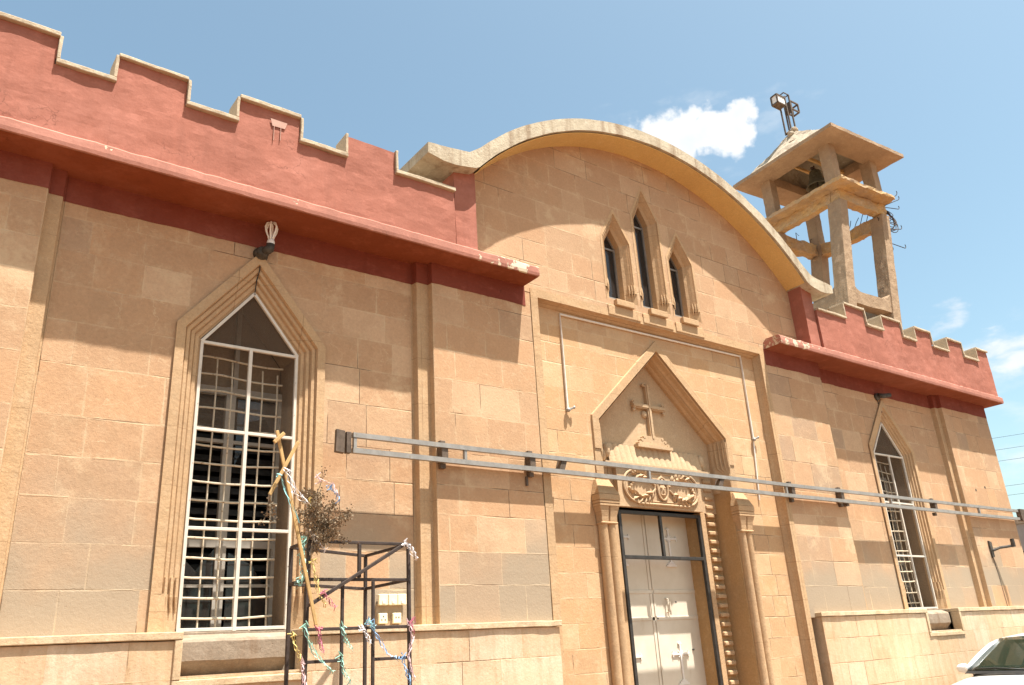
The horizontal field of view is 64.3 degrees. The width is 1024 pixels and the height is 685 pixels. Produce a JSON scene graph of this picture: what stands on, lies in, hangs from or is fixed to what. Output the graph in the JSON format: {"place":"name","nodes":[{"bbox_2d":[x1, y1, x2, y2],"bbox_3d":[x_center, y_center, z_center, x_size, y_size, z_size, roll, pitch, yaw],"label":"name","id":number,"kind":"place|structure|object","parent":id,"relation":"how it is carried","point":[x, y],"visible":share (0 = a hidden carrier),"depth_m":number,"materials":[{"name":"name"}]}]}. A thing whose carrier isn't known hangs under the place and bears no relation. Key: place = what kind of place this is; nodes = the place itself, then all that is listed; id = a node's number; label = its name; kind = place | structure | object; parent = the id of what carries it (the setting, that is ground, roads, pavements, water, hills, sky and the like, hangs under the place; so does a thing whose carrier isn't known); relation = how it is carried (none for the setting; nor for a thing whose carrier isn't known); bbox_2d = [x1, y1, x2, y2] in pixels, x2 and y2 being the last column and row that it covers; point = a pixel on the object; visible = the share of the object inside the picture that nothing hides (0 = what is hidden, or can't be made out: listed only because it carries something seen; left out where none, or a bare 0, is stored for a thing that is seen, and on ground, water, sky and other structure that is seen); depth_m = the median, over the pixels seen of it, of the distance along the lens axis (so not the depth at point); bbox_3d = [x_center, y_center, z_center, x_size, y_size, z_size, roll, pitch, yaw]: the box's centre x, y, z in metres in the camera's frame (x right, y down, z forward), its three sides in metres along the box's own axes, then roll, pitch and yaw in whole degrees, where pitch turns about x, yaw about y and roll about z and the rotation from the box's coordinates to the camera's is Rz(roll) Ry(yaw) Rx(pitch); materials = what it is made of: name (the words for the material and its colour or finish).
{"place":"outdoors","nodes":[
{"label":"outdoors","id":0,"kind":"place"},
{"bbox_2d":[0,0,1023,516],"label":"sky","id":1,"kind":"structure","parent":0,"point":[938,84],"materials":[{"name":"blue"}]},
{"bbox_2d":[733,122,905,328],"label":"bell tower","id":2,"kind":"structure","parent":0,"point":[845,162],"depth_m":17.98,"materials":[{"name":"concrete"}]},
{"bbox_2d":[770,92,799,136],"bbox_3d":[6.646,-5.407,19.600,0.792,1.380,0.399,13,-28,-30],"label":"roof cross","id":3,"kind":"object","parent":2,"relation":"on","point":[778,101],"visible":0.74,"depth_m":19.63,"materials":[{"name":"metal"}]},
{"bbox_2d":[806,166,824,192],"bbox_3d":[6.954,-3.800,18.666,0.520,0.560,0.520,12,-26,-35],"label":"bell","id":4,"kind":"object","parent":2,"relation":"hanging from","point":[816,178],"visible":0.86,"depth_m":18.58,"materials":[{"name":"brown metal"}]},
{"bbox_2d":[1015,520,1023,552],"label":"distant building","id":5,"kind":"structure","parent":0,"point":[1020,526],"depth_m":49.87,"materials":[{"name":"concrete"}]},
{"label":"ground","id":6,"kind":"structure","parent":0,"visible":0},
{"bbox_2d":[284,539,411,684],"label":"metal stand","id":7,"kind":"object","parent":6,"relation":"on","point":[391,550],"visible":0.9,"depth_m":5.82,"materials":[{"name":"metal"}]},
{"bbox_2d":[268,430,317,624],"bbox_3d":[-1.486,1.246,5.567,0.402,1.304,0.049,14,-27,-38],"label":"wooden cross","id":8,"kind":"object","parent":7,"relation":"attached to","point":[279,436],"visible":0.99,"depth_m":5.59,"materials":[{"name":"brown wood"}]},
{"bbox_2d":[258,494,278,525],"bbox_3d":[-1.630,1.126,5.488,0.140,0.217,0.080,-8,-21,11],"label":"dried sprig","id":9,"kind":"object","parent":8,"relation":"hanging from","point":[269,505],"visible":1,"depth_m":5.48,"materials":[{"name":"brown plant"}]},
{"bbox_2d":[276,473,299,522],"bbox_3d":[-1.515,1.055,5.543,0.192,0.332,0.050,12,-26,-35],"label":"ribbon","id":10,"kind":"object","parent":8,"relation":"attached to","point":[287,495],"visible":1,"depth_m":5.55,"materials":[{"name":"fabric"}]},
{"bbox_2d":[283,467,309,506],"bbox_3d":[-1.473,0.993,5.604,0.225,0.258,0.042,13,-27,-37],"label":"ribbon","id":11,"kind":"object","parent":8,"relation":"hanging from","point":[294,486],"visible":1,"depth_m":5.59,"materials":[{"name":"white fabric"}]},
{"bbox_2d":[287,631,301,662],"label":"ribbon","id":12,"kind":"object","parent":7,"relation":"hanging from","point":[294,635],"visible":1,"depth_m":5.37,"materials":[{"name":"yellow fabric"}]},
{"bbox_2d":[295,535,307,588],"bbox_3d":[-1.433,1.495,5.564,0.061,0.364,0.085,-21,-27,38],"label":"ribbon","id":13,"kind":"object","parent":7,"relation":"attached to","point":[302,542],"visible":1,"depth_m":5.56,"materials":[{"name":"teal fabric"}]},
{"bbox_2d":[301,656,306,684],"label":"ribbon","id":14,"kind":"object","parent":7,"relation":"attached to","point":[303,663],"visible":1,"depth_m":5.33,"materials":[{"name":"fabric"}]},
{"bbox_2d":[308,558,325,607],"bbox_3d":[-1.330,1.649,5.589,0.152,0.326,0.036,17,-29,-42],"label":"ribbon","id":15,"kind":"object","parent":7,"relation":"attached to","point":[313,565],"visible":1,"depth_m":5.59,"materials":[{"name":"yellow fabric"}]},
{"bbox_2d":[299,621,335,673],"bbox_3d":[-1.298,2.043,5.451,0.273,0.354,0.039,12,-26,-35],"label":"ribbon","id":16,"kind":"object","parent":7,"relation":"attached to","point":[309,640],"visible":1,"depth_m":5.43,"materials":[{"name":"fabric"}]},
{"bbox_2d":[314,625,324,652],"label":"ribbon","id":17,"kind":"object","parent":7,"relation":"attached to","point":[318,629],"visible":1,"depth_m":5.47,"materials":[{"name":"pink fabric"}]},
{"bbox_2d":[293,466,352,555],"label":"dried branches","id":18,"kind":"object","parent":7,"relation":"attached to","point":[324,530],"visible":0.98,"depth_m":5.72,"materials":[{"name":"brown plant"}]},
{"bbox_2d":[305,527,326,552],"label":"ribbon","id":19,"kind":"object","parent":18,"relation":"attached to","point":[324,549],"visible":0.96,"depth_m":5.68,"materials":[{"name":"fabric"}]},
{"bbox_2d":[314,472,338,498],"bbox_3d":[-1.320,1.019,5.824,0.200,0.186,0.056,12,-26,-35],"label":"ribbon","id":20,"kind":"object","parent":18,"relation":"attached to","point":[319,478],"visible":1,"depth_m":5.83,"materials":[{"name":"beige fabric"}]},
{"bbox_2d":[326,484,339,502],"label":"ribbon","id":21,"kind":"object","parent":18,"relation":"attached to","point":[338,500],"visible":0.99,"depth_m":5.84,"materials":[{"name":"fabric"}]},
{"bbox_2d":[320,589,337,611],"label":"ribbon","id":22,"kind":"object","parent":7,"relation":"attached to","point":[324,592],"visible":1,"depth_m":5.59,"materials":[{"name":"pink fabric"}]},
{"bbox_2d":[335,651,350,684],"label":"ribbon","id":23,"kind":"object","parent":7,"relation":"attached to","point":[349,680],"visible":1,"depth_m":5.50,"materials":[{"name":"fabric"}]},
{"bbox_2d":[339,621,352,651],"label":"ribbon","id":24,"kind":"object","parent":7,"relation":"attached to","point":[344,635],"visible":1,"depth_m":5.58,"materials":[{"name":"fabric"}]},
{"bbox_2d":[358,624,370,646],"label":"ribbon","id":25,"kind":"object","parent":7,"relation":"attached to","point":[363,628],"visible":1,"depth_m":5.67,"materials":[{"name":"white fabric"}]},
{"bbox_2d":[365,617,398,661],"bbox_3d":[-0.905,2.086,5.732,0.267,0.309,0.049,12,-26,-35],"label":"ribbon","id":26,"kind":"object","parent":7,"relation":"hanging from","point":[378,636],"visible":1,"depth_m":5.72,"materials":[{"name":"blue fabric"}]},
{"bbox_2d":[398,652,410,684],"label":"ribbon","id":27,"kind":"object","parent":7,"relation":"hanging from","point":[404,664],"visible":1,"depth_m":5.77,"materials":[{"name":"fabric"}]},
{"bbox_2d":[401,538,417,560],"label":"ribbon","id":28,"kind":"object","parent":7,"relation":"attached to","point":[416,556],"visible":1,"depth_m":6.08,"materials":[{"name":"white fabric"}]},
{"bbox_2d":[406,618,415,681],"bbox_3d":[-0.723,2.197,5.837,0.090,0.429,0.034,12,-26,-35],"label":"ribbon","id":29,"kind":"object","parent":7,"relation":"attached to","point":[411,642],"visible":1,"depth_m":5.84,"materials":[{"name":"fabric"}]},
{"bbox_2d":[409,617,415,635],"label":"ribbon","id":30,"kind":"object","parent":7,"relation":"attached to","point":[411,622],"visible":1,"depth_m":5.90,"materials":[{"name":"pink fabric"}]},
{"bbox_2d":[0,11,1023,684],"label":"church building","id":31,"kind":"structure","parent":6,"relation":"on","point":[168,367],"depth_m":8.02,"materials":[{"name":"stone"}]},
{"bbox_2d":[175,293,297,632],"bbox_3d":[-2.436,0.999,7.103,1.000,2.920,0.646,12,-26,-35],"label":"window","id":32,"kind":"structure","parent":31,"relation":"in","point":[234,365],"depth_m":7.05,"materials":[{"name":"white metal"}]},
{"bbox_2d":[253,221,277,291],"bbox_3d":[-2.247,-0.794,7.434,0.227,0.668,0.144,-7,-21,10],"label":"wall lamp","id":33,"kind":"object","parent":31,"relation":"attached to","point":[262,253],"visible":1,"depth_m":7.42,"materials":[{"name":"grey metal"}]},
{"bbox_2d":[375,604,400,625],"bbox_3d":[-1.074,2.363,7.070,0.240,0.190,0.013,12,-26,-35],"label":"switch board","id":34,"kind":"object","parent":31,"relation":"attached to","point":[389,610],"visible":0.56,"depth_m":7.06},
{"bbox_2d":[378,613,386,623],"bbox_3d":[-1.112,2.371,7.002,0.080,0.086,0.038,12,-26,-35],"label":"wall socket","id":35,"kind":"object","parent":34,"relation":"attached to","point":[382,618],"depth_m":6.99,"materials":[{"name":"beige plastic"}]},
{"bbox_2d":[378,594,387,604],"bbox_3d":[-1.116,2.226,7.057,0.086,0.092,0.043,12,-26,-35],"label":"light switch","id":36,"kind":"object","parent":34,"relation":"attached to","point":[382,599],"visible":1,"depth_m":7.04,"materials":[{"name":"beige plastic"}]},
{"bbox_2d":[388,594,396,604],"bbox_3d":[-1.041,2.242,7.110,0.086,0.092,0.043,12,-26,-35],"label":"light switch","id":37,"kind":"object","parent":34,"relation":"attached to","point":[392,599],"visible":1,"depth_m":7.09,"materials":[{"name":"beige plastic"}]},
{"bbox_2d":[392,613,400,623],"bbox_3d":[-1.003,2.394,7.078,0.080,0.086,0.038,12,-26,-35],"label":"wall socket","id":38,"kind":"object","parent":34,"relation":"attached to","point":[396,617],"depth_m":7.06,"materials":[{"name":"beige plastic"}]},
{"bbox_2d":[397,594,405,604],"bbox_3d":[-0.969,2.257,7.161,0.086,0.092,0.043,12,-26,-35],"label":"light switch","id":39,"kind":"object","parent":34,"relation":"attached to","point":[401,599],"visible":1,"depth_m":7.14,"materials":[{"name":"beige plastic"}]},
{"bbox_2d":[604,236,619,298],"bbox_3d":[1.230,-0.934,10.396,0.287,1.058,0.032,12,-26,-35],"label":"window","id":40,"kind":"structure","parent":31,"relation":"in","point":[609,250],"depth_m":10.43,"materials":[{"name":"grey glass"}]},
{"bbox_2d":[621,514,661,684],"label":"door","id":41,"kind":"structure","parent":31,"relation":"in","point":[638,573],"depth_m":9.46,"materials":[{"name":"beige paint"}]},
{"bbox_2d":[633,213,652,308],"bbox_3d":[1.691,-1.071,10.822,0.287,1.566,0.032,12,-26,-35],"label":"window","id":42,"kind":"structure","parent":31,"relation":"in","point":[647,303],"depth_m":10.85,"materials":[{"name":"grey glass"}]},
{"bbox_2d":[559,313,759,499],"bbox_3d":[1.940,0.844,10.045,3.356,2.014,0.062,12,-26,-35],"label":"conduit","id":43,"kind":"object","parent":31,"relation":"attached to","point":[568,409],"visible":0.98,"depth_m":10.33,"materials":[{"name":"beige plastic"}]},
{"bbox_2d":[643,515,706,684],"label":"door","id":44,"kind":"structure","parent":31,"relation":"in","point":[673,592],"depth_m":9.76,"materials":[{"name":"beige paint"}]},
{"bbox_2d":[669,257,683,316],"bbox_3d":[2.180,-0.734,11.065,0.287,1.058,0.032,12,-26,-35],"label":"window","id":45,"kind":"structure","parent":31,"relation":"in","point":[673,270],"depth_m":11.11,"materials":[{"name":"grey glass"}]},
{"bbox_2d":[334,429,1023,521],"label":"sign rail","id":46,"kind":"object","parent":31,"relation":"attached to","point":[342,443],"visible":1,"depth_m":8.89,"materials":[{"name":"grey metal"}]},
{"bbox_2d":[874,393,891,411],"bbox_3d":[6.047,0.975,13.253,0.301,0.325,0.129,8,-24,-27],"label":"lamp arm","id":47,"kind":"object","parent":31,"relation":"attached to","point":[877,396],"visible":1,"depth_m":13.25},
{"bbox_2d":[873,422,937,608],"bbox_3d":[5.959,2.715,12.891,0.930,2.920,0.431,12,-26,-35],"label":"window","id":48,"kind":"structure","parent":31,"relation":"in","point":[901,562],"depth_m":12.85,"materials":[{"name":"white metal"}]},
{"bbox_2d":[987,538,1015,605],"bbox_3d":[8.218,3.801,13.491,0.454,1.060,0.086,-4,-21,1],"label":"camera bracket","id":49,"kind":"object","parent":31,"relation":"on","point":[1012,542],"visible":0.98,"depth_m":13.61,"materials":[{"name":"metal"}]},
{"bbox_2d":[952,633,1023,684],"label":"parked car","id":50,"kind":"object","parent":6,"relation":"on","point":[999,661],"visible":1,"depth_m":10.89,"materials":[{"name":"white paint"}]}
]}

